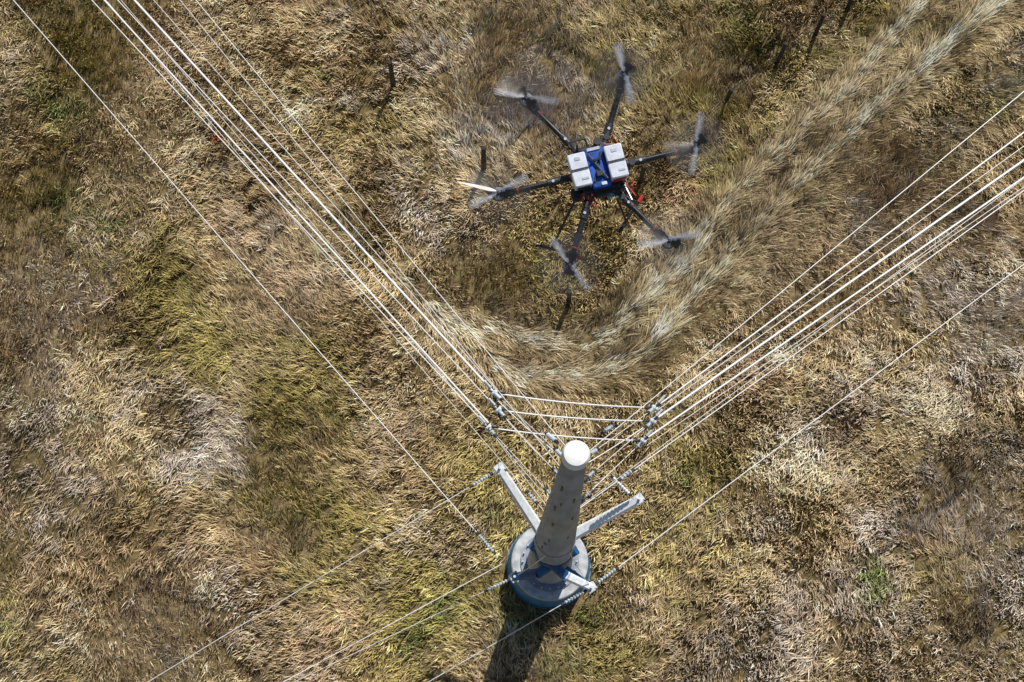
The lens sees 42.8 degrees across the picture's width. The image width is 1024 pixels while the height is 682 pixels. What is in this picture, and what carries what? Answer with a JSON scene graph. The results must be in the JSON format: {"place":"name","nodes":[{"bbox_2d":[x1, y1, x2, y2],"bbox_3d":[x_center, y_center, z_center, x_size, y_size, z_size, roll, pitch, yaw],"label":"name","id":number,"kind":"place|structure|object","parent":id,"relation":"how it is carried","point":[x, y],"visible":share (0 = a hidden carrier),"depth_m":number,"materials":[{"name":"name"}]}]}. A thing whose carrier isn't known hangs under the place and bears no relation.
{"place":"outdoors","nodes":[
{"label":"outdoors","id":0,"kind":"place"},
{"bbox_2d":[0,0,1023,681],"bbox_3d":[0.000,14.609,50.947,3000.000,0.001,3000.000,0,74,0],"label":"ground","id":1,"kind":"structure","parent":0,"point":[38,462],"depth_m":54.82,"materials":[{"name":"brown plant"}]},
{"bbox_2d":[388,60,400,89],"bbox_3d":[-5.173,-11.699,57.346,0.499,2.405,0.224,-22,75,-6],"label":"wooden post","id":2,"kind":"object","parent":1,"relation":"on","point":[391,75],"visible":1,"depth_m":57.15,"materials":[{"name":"brown wood"}]},
{"bbox_2d":[481,146,491,171],"bbox_3d":[-1.123,-7.854,56.244,0.499,2.405,0.224,-22,75,-6],"label":"wooden post","id":3,"kind":"object","parent":1,"relation":"on","point":[483,159],"visible":1,"depth_m":56.04,"materials":[{"name":"brown wood"}]},
{"bbox_2d":[479,380,665,609],"bbox_3d":[1.806,5.047,41.569,5.664,23.900,5.093,0,74,0],"label":"transmission pole","id":4,"kind":"object","parent":1,"relation":"on","point":[548,564],"visible":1,"depth_m":44.20,"materials":[{"name":"concrete"}]},
{"bbox_2d":[566,0,852,306],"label":"wire fence","id":5,"kind":"object","parent":1,"relation":"on","point":[726,100],"visible":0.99,"depth_m":57.30,"materials":[{"name":"metal"}]},
{"bbox_2d":[457,69,700,273],"bbox_3d":[0.750,-1.518,12.030,2.481,0.744,2.194,-14,82,-2],"label":"hexacopter drone","id":6,"kind":"object","parent":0,"point":[598,168],"visible":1,"depth_m":11.80,"materials":[{"name":"black plastic"}]}
]}

